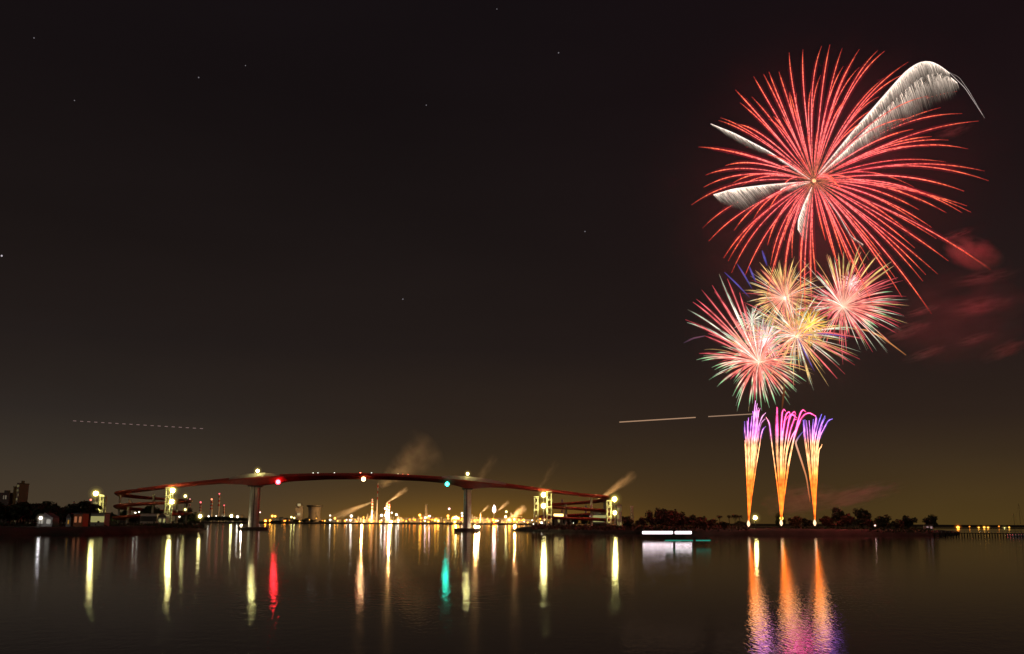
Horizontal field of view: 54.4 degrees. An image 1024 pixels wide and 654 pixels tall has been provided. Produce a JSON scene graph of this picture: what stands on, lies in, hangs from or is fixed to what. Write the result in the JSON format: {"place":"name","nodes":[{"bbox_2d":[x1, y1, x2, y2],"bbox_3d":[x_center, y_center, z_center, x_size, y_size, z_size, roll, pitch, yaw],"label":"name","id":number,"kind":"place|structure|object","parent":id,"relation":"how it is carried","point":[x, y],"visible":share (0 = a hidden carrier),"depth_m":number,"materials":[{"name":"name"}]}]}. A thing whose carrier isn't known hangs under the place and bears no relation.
{"place":"outdoors","nodes":[
{"label":"outdoors","id":0,"kind":"place"},
{"bbox_2d":[0,490,12,522],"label":"apartment block","id":1,"kind":"structure","parent":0,"point":[6,496],"depth_m":887.09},
{"bbox_2d":[10,486,16,522],"bbox_3d":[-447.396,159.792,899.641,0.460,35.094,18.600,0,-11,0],"label":"apartment block","id":2,"kind":"structure","parent":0,"point":[14,495],"depth_m":894.99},
{"bbox_2d":[14,481,29,522],"bbox_3d":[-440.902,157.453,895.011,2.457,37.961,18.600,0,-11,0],"label":"apartment block","id":3,"kind":"structure","parent":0,"point":[22,491],"depth_m":894.67,"materials":[{"name":"concrete"}]},
{"bbox_2d":[0,525,206,534],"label":"river bank","id":4,"kind":"structure","parent":0,"point":[59,530],"depth_m":358.46,"materials":[{"name":"brown plant"}]},
{"bbox_2d":[11,501,35,524],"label":"tree","id":5,"kind":"object","parent":4,"relation":"on","point":[27,515],"visible":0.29,"depth_m":452.43,"materials":[{"name":"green plant"}]},
{"bbox_2d":[29,503,46,524],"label":"tree","id":6,"kind":"object","parent":4,"relation":"on","point":[36,505],"visible":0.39,"depth_m":458.21,"materials":[{"name":"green plant"}]},
{"bbox_2d":[33,505,46,518],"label":"tree","id":7,"kind":"object","parent":4,"relation":"on","point":[38,511],"visible":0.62,"depth_m":439.97,"materials":[{"name":"green plant"}]},
{"bbox_2d":[37,513,59,526],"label":"hut","id":8,"kind":"object","parent":4,"relation":"on","point":[50,519],"visible":0.89,"depth_m":400.40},
{"bbox_2d":[42,501,57,508],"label":"tree","id":9,"kind":"object","parent":4,"relation":"on","point":[47,503],"visible":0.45,"depth_m":464.93,"materials":[{"name":"green plant"}]},
{"bbox_2d":[44,502,58,513],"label":"tree","id":10,"kind":"object","parent":4,"relation":"on","point":[54,508],"visible":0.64,"depth_m":437.59,"materials":[{"name":"green plant"}]},
{"bbox_2d":[56,507,67,520],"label":"tree","id":11,"kind":"object","parent":4,"relation":"on","point":[62,513],"visible":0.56,"depth_m":452.83,"materials":[{"name":"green plant"}]},
{"bbox_2d":[66,514,73,526],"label":"hut","id":12,"kind":"object","parent":4,"relation":"on","point":[69,519],"visible":0.74,"depth_m":400.41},
{"bbox_2d":[64,503,76,514],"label":"tree","id":13,"kind":"object","parent":4,"relation":"on","point":[69,506],"visible":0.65,"depth_m":461.01,"materials":[{"name":"green plant"}]},
{"bbox_2d":[69,506,84,513],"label":"tree","id":14,"kind":"object","parent":4,"relation":"on","point":[73,510],"visible":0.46,"depth_m":460.71,"materials":[{"name":"green plant"}]},
{"bbox_2d":[73,513,89,526],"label":"hut","id":15,"kind":"object","parent":4,"relation":"on","point":[81,519],"visible":0.91,"depth_m":400.68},
{"bbox_2d":[75,500,95,515],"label":"tree","id":16,"kind":"object","parent":4,"relation":"on","point":[84,504],"visible":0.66,"depth_m":460.55,"materials":[{"name":"green plant"}]},
{"bbox_2d":[89,503,102,517],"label":"tree","id":17,"kind":"object","parent":4,"relation":"on","point":[96,507],"visible":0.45,"depth_m":472.25,"materials":[{"name":"green plant"}]},
{"bbox_2d":[94,496,101,512],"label":"building","id":18,"kind":"structure","parent":4,"relation":"on","point":[97,499],"depth_m":689.76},
{"bbox_2d":[90,513,110,526],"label":"hut","id":19,"kind":"object","parent":4,"relation":"on","point":[103,518],"visible":0.94,"depth_m":422.20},
{"bbox_2d":[0,520,204,528],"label":"undergrowth","id":20,"kind":"object","parent":4,"relation":"on","point":[177,525],"visible":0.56,"depth_m":435.36,"materials":[{"name":"green plant"}]},
{"bbox_2d":[98,495,106,512],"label":"stair tower","id":21,"kind":"structure","parent":4,"relation":"on","point":[103,502],"depth_m":604.78,"materials":[{"name":"beige paint"}]},
{"bbox_2d":[110,512,116,520],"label":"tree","id":22,"kind":"object","parent":4,"relation":"on","point":[111,515],"visible":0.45,"depth_m":627.43,"materials":[{"name":"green plant"}]},
{"bbox_2d":[129,514,137,522],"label":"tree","id":23,"kind":"object","parent":4,"relation":"on","point":[132,520],"visible":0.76,"depth_m":638.46,"materials":[{"name":"green plant"}]},
{"bbox_2d":[142,505,154,512],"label":"tree","id":24,"kind":"object","parent":4,"relation":"on","point":[147,509],"visible":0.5,"depth_m":627.04,"materials":[{"name":"green plant"}]},
{"bbox_2d":[140,513,160,523],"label":"hut","id":25,"kind":"object","parent":4,"relation":"on","point":[151,518],"visible":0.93,"depth_m":589.05,"materials":[{"name":"metal"}]},
{"bbox_2d":[154,507,163,512],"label":"tree","id":26,"kind":"object","parent":4,"relation":"on","point":[157,510],"visible":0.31,"depth_m":639.52,"materials":[{"name":"green plant"}]},
{"bbox_2d":[158,513,169,523],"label":"hut","id":27,"kind":"object","parent":4,"relation":"on","point":[163,518],"visible":0.85,"depth_m":579.23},
{"bbox_2d":[164,487,173,522],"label":"stair tower","id":28,"kind":"structure","parent":4,"relation":"on","point":[167,503],"depth_m":605.13,"materials":[{"name":"metal"}]},
{"bbox_2d":[168,488,175,522],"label":"floodlight mast","id":29,"kind":"object","parent":4,"relation":"on","point":[172,501],"visible":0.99,"depth_m":601.03,"materials":[{"name":"metal"}]},
{"bbox_2d":[188,512,200,522],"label":"tree","id":30,"kind":"object","parent":4,"relation":"on","point":[193,517],"visible":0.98,"depth_m":626.35,"materials":[{"name":"green plant"}]},
{"bbox_2d":[0,522,1023,653],"bbox_3d":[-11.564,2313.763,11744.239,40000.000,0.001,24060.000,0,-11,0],"label":"water","id":31,"kind":"structure","parent":0,"point":[221,588],"depth_m":72.64,"materials":[{"name":"black liquid"}]},
{"bbox_2d":[112,473,613,530],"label":"road bridge","id":32,"kind":"structure","parent":31,"relation":"in","point":[255,482],"depth_m":608.13,"materials":[{"name":"red paint"}]},
{"bbox_2d":[934,531,1023,536],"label":"jetty","id":33,"kind":"object","parent":31,"relation":"in","point":[964,533],"visible":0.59,"depth_m":429.56,"materials":[{"name":"metal"}]},
{"bbox_2d":[1012,503,1023,536],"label":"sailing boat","id":34,"kind":"object","parent":31,"relation":"on","point":[1015,531],"visible":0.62,"depth_m":438.07,"materials":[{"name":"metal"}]},
{"bbox_2d":[0,0,1023,524],"label":"sky","id":35,"kind":"structure","parent":0,"point":[233,252],"materials":[{"name":"black"}]},
{"bbox_2d":[619,417,695,422],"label":"light streak","id":36,"kind":"object","parent":35,"relation":"in","point":[657,419],"visible":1,"depth_m":1500.85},
{"bbox_2d":[708,414,751,416],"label":"light streak","id":37,"kind":"object","parent":35,"relation":"in","point":[730,415],"visible":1,"depth_m":1502.36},
{"bbox_2d":[26,520,1023,526],"bbox_3d":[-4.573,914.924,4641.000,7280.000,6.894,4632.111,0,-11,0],"label":"shore ground","id":38,"kind":"structure","parent":0,"point":[458,523],"depth_m":2423.54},
{"bbox_2d":[209,498,212,521],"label":"chimney","id":39,"kind":"object","parent":38,"relation":"on","point":[211,505],"visible":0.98,"depth_m":2437.40,"materials":[{"name":"metal"}]},
{"bbox_2d":[217,493,219,521],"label":"chimney","id":40,"kind":"object","parent":38,"relation":"on","point":[218,505],"visible":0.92,"depth_m":2459.39,"materials":[{"name":"metal"}]},
{"bbox_2d":[231,515,243,521],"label":"industrial shed","id":41,"kind":"structure","parent":38,"relation":"on","point":[239,516],"depth_m":2632.09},
{"bbox_2d":[275,517,287,521],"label":"industrial shed","id":42,"kind":"structure","parent":38,"relation":"on","point":[280,518],"depth_m":2630.70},
{"bbox_2d":[295,503,303,521],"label":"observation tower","id":43,"kind":"structure","parent":38,"relation":"on","point":[299,510],"depth_m":2600.27,"materials":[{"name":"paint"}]},
{"bbox_2d":[307,505,322,521],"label":"round tower","id":44,"kind":"structure","parent":38,"relation":"on","point":[314,511],"depth_m":2591.10,"materials":[{"name":"paint"}]},
{"bbox_2d":[370,499,372,521],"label":"chimney","id":45,"kind":"object","parent":38,"relation":"on","point":[371,510],"visible":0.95,"depth_m":2534.79,"materials":[{"name":"metal"}]},
{"bbox_2d":[376,483,377,521],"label":"chimney","id":46,"kind":"object","parent":38,"relation":"on","point":[377,502],"visible":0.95,"depth_m":2579.19,"materials":[{"name":"metal"}]},
{"bbox_2d":[373,511,382,522],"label":"distillation unit","id":47,"kind":"object","parent":38,"relation":"on","point":[377,517],"visible":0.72,"depth_m":2588.79,"materials":[{"name":"paint"}]},
{"bbox_2d":[385,503,387,522],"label":"chimney","id":48,"kind":"object","parent":38,"relation":"on","point":[386,518],"visible":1,"depth_m":2514.03,"materials":[{"name":"metal"}]},
{"bbox_2d":[388,503,389,522],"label":"chimney","id":49,"kind":"object","parent":38,"relation":"on","point":[389,512],"visible":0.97,"depth_m":2529.44,"materials":[{"name":"metal"}]},
{"bbox_2d":[424,504,427,522],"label":"chimney","id":50,"kind":"object","parent":38,"relation":"on","point":[426,514],"visible":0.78,"depth_m":2552.78,"materials":[{"name":"paint"}]},
{"bbox_2d":[436,517,449,522],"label":"distillation unit","id":51,"kind":"object","parent":38,"relation":"on","point":[444,521],"visible":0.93,"depth_m":2569.84,"materials":[{"name":"paint"}]},
{"bbox_2d":[471,514,482,522],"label":"distillation unit","id":52,"kind":"object","parent":38,"relation":"on","point":[472,519],"visible":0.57,"depth_m":2597.11,"materials":[{"name":"paint"}]},
{"bbox_2d":[506,513,521,522],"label":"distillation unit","id":53,"kind":"object","parent":38,"relation":"on","point":[510,516],"visible":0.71,"depth_m":2588.74,"materials":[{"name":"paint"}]},
{"bbox_2d":[519,518,531,522],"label":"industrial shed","id":54,"kind":"structure","parent":38,"relation":"on","point":[529,520],"depth_m":2630.79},
{"bbox_2d":[642,531,672,533],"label":"light streak","id":55,"kind":"object","parent":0,"point":[657,532],"visible":1,"depth_m":316.03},
{"bbox_2d":[675,531,691,533],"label":"light streak","id":56,"kind":"object","parent":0,"point":[683,532],"visible":1,"depth_m":316.04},
{"bbox_2d":[513,526,959,535],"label":"sea wall bank","id":57,"kind":"structure","parent":0,"point":[776,531],"depth_m":451.29,"materials":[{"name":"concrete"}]},
{"bbox_2d":[534,496,538,524],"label":"stair tower","id":58,"kind":"structure","parent":57,"relation":"on","point":[537,510],"depth_m":603.45,"materials":[{"name":"beige paint"}]},
{"bbox_2d":[540,492,546,523],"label":"floodlight mast","id":59,"kind":"object","parent":57,"relation":"on","point":[543,494],"visible":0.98,"depth_m":600.87,"materials":[{"name":"metal"}]},
{"bbox_2d":[546,491,551,525],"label":"stair tower","id":60,"kind":"structure","parent":57,"relation":"on","point":[547,514],"depth_m":604.50,"materials":[{"name":"beige paint"}]},
{"bbox_2d":[554,513,562,525],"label":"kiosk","id":61,"kind":"object","parent":57,"relation":"on","point":[557,521],"visible":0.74,"depth_m":628.15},
{"bbox_2d":[579,514,589,524],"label":"tree","id":62,"kind":"object","parent":57,"relation":"on","point":[583,521],"visible":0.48,"depth_m":641.30,"materials":[{"name":"green plant"}]},
{"bbox_2d":[593,512,605,525],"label":"building","id":63,"kind":"structure","parent":57,"relation":"on","point":[598,515],"depth_m":638.42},
{"bbox_2d":[606,500,611,523],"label":"stair tower","id":64,"kind":"structure","parent":57,"relation":"on","point":[607,512],"depth_m":603.95,"materials":[{"name":"beige paint"}]},
{"bbox_2d":[611,496,617,523],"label":"floodlight mast","id":65,"kind":"object","parent":57,"relation":"on","point":[614,498],"visible":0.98,"depth_m":600.75,"materials":[{"name":"metal"}]},
{"bbox_2d":[615,501,621,526],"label":"machine house","id":66,"kind":"structure","parent":57,"relation":"on","point":[619,515],"depth_m":629.26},
{"bbox_2d":[622,519,633,526],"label":"tree","id":67,"kind":"object","parent":57,"relation":"on","point":[629,522],"visible":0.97,"depth_m":489.35,"materials":[{"name":"green plant"}]},
{"bbox_2d":[630,506,633,523],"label":"lattice tower","id":68,"kind":"structure","parent":57,"relation":"on","point":[631,514],"depth_m":629.13,"materials":[{"name":"metal"}]},
{"bbox_2d":[531,523,748,530],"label":"undergrowth","id":69,"kind":"object","parent":57,"relation":"on","point":[612,527],"visible":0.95,"depth_m":451.51,"materials":[{"name":"green plant"}]},
{"bbox_2d":[634,517,646,526],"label":"tree","id":70,"kind":"object","parent":57,"relation":"on","point":[641,521],"visible":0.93,"depth_m":525.62,"materials":[{"name":"green plant"}]},
{"bbox_2d":[645,510,660,525],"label":"tree","id":71,"kind":"object","parent":57,"relation":"on","point":[651,519],"visible":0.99,"depth_m":503.41,"materials":[{"name":"green plant"}]},
{"bbox_2d":[655,508,667,519],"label":"tree","id":72,"kind":"object","parent":57,"relation":"on","point":[662,511],"visible":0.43,"depth_m":540.64,"materials":[{"name":"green plant"}]},
{"bbox_2d":[656,514,673,525],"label":"tree","id":73,"kind":"object","parent":57,"relation":"on","point":[665,519],"visible":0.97,"depth_m":498.17,"materials":[{"name":"green plant"}]},
{"bbox_2d":[667,509,677,526],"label":"tree","id":74,"kind":"object","parent":57,"relation":"on","point":[672,512],"visible":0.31,"depth_m":518.55,"materials":[{"name":"green plant"}]},
{"bbox_2d":[674,511,688,524],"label":"tree","id":75,"kind":"object","parent":57,"relation":"on","point":[680,519],"visible":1,"depth_m":495.01,"materials":[{"name":"green plant"}]},
{"bbox_2d":[684,514,695,525],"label":"tree","id":76,"kind":"object","parent":57,"relation":"on","point":[692,517],"visible":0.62,"depth_m":529.31,"materials":[{"name":"green plant"}]},
{"bbox_2d":[687,519,707,526],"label":"tree","id":77,"kind":"object","parent":57,"relation":"on","point":[701,523],"visible":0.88,"depth_m":489.50,"materials":[{"name":"green plant"}]},
{"bbox_2d":[691,516,706,523],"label":"tree","id":78,"kind":"object","parent":57,"relation":"on","point":[704,518],"visible":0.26,"depth_m":509.14,"materials":[{"name":"green plant"}]},
{"bbox_2d":[706,519,717,525],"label":"tree","id":79,"kind":"object","parent":57,"relation":"on","point":[711,522],"visible":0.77,"depth_m":544.15,"materials":[{"name":"green plant"}]},
{"bbox_2d":[715,521,731,526],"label":"tree","id":80,"kind":"object","parent":57,"relation":"on","point":[723,523],"visible":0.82,"depth_m":513.14,"materials":[{"name":"green plant"}]},
{"bbox_2d":[734,521,747,526],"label":"tree","id":81,"kind":"object","parent":57,"relation":"on","point":[739,523],"visible":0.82,"depth_m":521.59,"materials":[{"name":"green plant"}]},
{"bbox_2d":[744,401,765,528],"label":"firework fountain","id":82,"kind":"object","parent":57,"relation":"on","point":[750,468],"visible":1,"depth_m":474.42,"materials":[{"name":"metal"}]},
{"bbox_2d":[775,511,785,528],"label":"tree","id":83,"kind":"object","parent":57,"relation":"on","point":[777,521],"visible":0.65,"depth_m":479.86,"materials":[{"name":"green plant"}]},
{"bbox_2d":[766,408,814,527],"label":"firework fountain","id":84,"kind":"object","parent":57,"relation":"on","point":[782,489],"visible":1,"depth_m":474.27,"materials":[{"name":"metal"}]},
{"bbox_2d":[795,432,809,499],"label":"spark streak","id":85,"kind":"object","parent":84,"relation":"on","point":[802,463],"visible":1,"depth_m":476.43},
{"bbox_2d":[788,516,802,528],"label":"tree","id":86,"kind":"object","parent":57,"relation":"on","point":[795,521],"visible":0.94,"depth_m":480.97,"materials":[{"name":"green plant"}]},
{"bbox_2d":[801,518,812,526],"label":"tree","id":87,"kind":"object","parent":57,"relation":"on","point":[806,522],"visible":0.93,"depth_m":488.00,"materials":[{"name":"green plant"}]},
{"bbox_2d":[803,414,830,527],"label":"firework fountain","id":88,"kind":"object","parent":57,"relation":"on","point":[813,475],"visible":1,"depth_m":474.39,"materials":[{"name":"metal"}]},
{"bbox_2d":[819,515,836,527],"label":"tree","id":89,"kind":"object","parent":57,"relation":"on","point":[827,521],"visible":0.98,"depth_m":489.58,"materials":[{"name":"green plant"}]},
{"bbox_2d":[831,507,844,527],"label":"tree","id":90,"kind":"object","parent":57,"relation":"on","point":[837,513],"visible":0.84,"depth_m":492.56,"materials":[{"name":"green plant"}]},
{"bbox_2d":[834,513,854,526],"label":"tree","id":91,"kind":"object","parent":57,"relation":"on","point":[846,519],"visible":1,"depth_m":482.11,"materials":[{"name":"green plant"}]},
{"bbox_2d":[787,525,932,532],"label":"undergrowth","id":92,"kind":"object","parent":57,"relation":"on","point":[912,530],"visible":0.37,"depth_m":461.58,"materials":[{"name":"green plant"}]},
{"bbox_2d":[852,508,872,527],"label":"tree","id":93,"kind":"object","parent":57,"relation":"on","point":[861,513],"visible":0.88,"depth_m":497.05,"materials":[{"name":"green plant"}]},
{"bbox_2d":[865,519,879,528],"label":"tree","id":94,"kind":"object","parent":57,"relation":"on","point":[871,524],"visible":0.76,"depth_m":489.45,"materials":[{"name":"green plant"}]},
{"bbox_2d":[873,515,892,528],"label":"tree","id":95,"kind":"object","parent":57,"relation":"on","point":[882,521],"visible":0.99,"depth_m":482.40,"materials":[{"name":"green plant"}]},
{"bbox_2d":[892,519,904,527],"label":"tree","id":96,"kind":"object","parent":57,"relation":"on","point":[899,524],"visible":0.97,"depth_m":483.11,"materials":[{"name":"green plant"}]},
{"bbox_2d":[902,515,917,527],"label":"tree","id":97,"kind":"object","parent":57,"relation":"on","point":[908,521],"visible":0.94,"depth_m":491.48,"materials":[{"name":"green plant"}]},
{"bbox_2d":[923,525,932,529],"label":"hut","id":98,"kind":"object","parent":57,"relation":"on","point":[928,526],"visible":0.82,"depth_m":475.78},
{"bbox_2d":[922,514,937,527],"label":"tree","id":99,"kind":"object","parent":57,"relation":"on","point":[930,520],"visible":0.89,"depth_m":492.29,"materials":[{"name":"green plant"}]},
{"bbox_2d":[685,274,811,410],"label":"firework","id":100,"kind":"object","parent":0,"point":[758,361],"visible":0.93,"depth_m":437.82},
{"bbox_2d":[748,319,789,358],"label":"firework","id":101,"kind":"object","parent":100,"relation":"on","point":[767,331],"visible":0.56,"depth_m":450.00},
{"bbox_2d":[782,381,784,407],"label":"spark streak","id":102,"kind":"object","parent":100,"relation":"on","point":[783,395],"visible":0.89,"depth_m":454.42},
{"bbox_2d":[746,256,822,334],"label":"firework","id":103,"kind":"object","parent":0,"point":[782,293],"visible":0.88,"depth_m":465.15},
{"bbox_2d":[737,264,751,288],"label":"spark streak","id":104,"kind":"object","parent":103,"relation":"on","point":[744,276],"visible":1,"depth_m":469.31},
{"bbox_2d":[737,282,864,388],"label":"firework","id":105,"kind":"object","parent":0,"point":[808,334],"visible":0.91,"depth_m":448.73},
{"bbox_2d":[724,272,748,296],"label":"spark streak","id":106,"kind":"object","parent":105,"relation":"on","point":[736,284],"visible":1,"depth_m":467.54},
{"bbox_2d":[735,306,765,340],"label":"firework","id":107,"kind":"object","parent":105,"relation":"on","point":[752,318],"visible":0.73,"depth_m":461.98},
{"bbox_2d":[790,305,826,341],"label":"firework","id":108,"kind":"object","parent":105,"relation":"on","point":[808,322],"visible":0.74,"depth_m":454.57},
{"bbox_2d":[693,46,987,312],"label":"firework","id":109,"kind":"object","parent":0,"point":[905,94],"visible":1,"depth_m":478.00},
{"bbox_2d":[786,246,908,359],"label":"firework","id":110,"kind":"object","parent":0,"point":[842,305],"visible":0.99,"depth_m":459.50},
{"bbox_2d":[849,328,905,354],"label":"spark streak","id":111,"kind":"object","parent":110,"relation":"on","point":[881,337],"visible":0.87,"depth_m":457.62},
{"bbox_2d":[839,271,863,295],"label":"firework","id":112,"kind":"object","parent":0,"point":[851,283],"visible":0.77,"depth_m":461.90},
{"bbox_2d":[779,527,1023,528],"bbox_3d":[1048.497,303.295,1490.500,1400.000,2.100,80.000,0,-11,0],"label":"shore ground","id":113,"kind":"structure","parent":0,"point":[939,527],"depth_m":1454.25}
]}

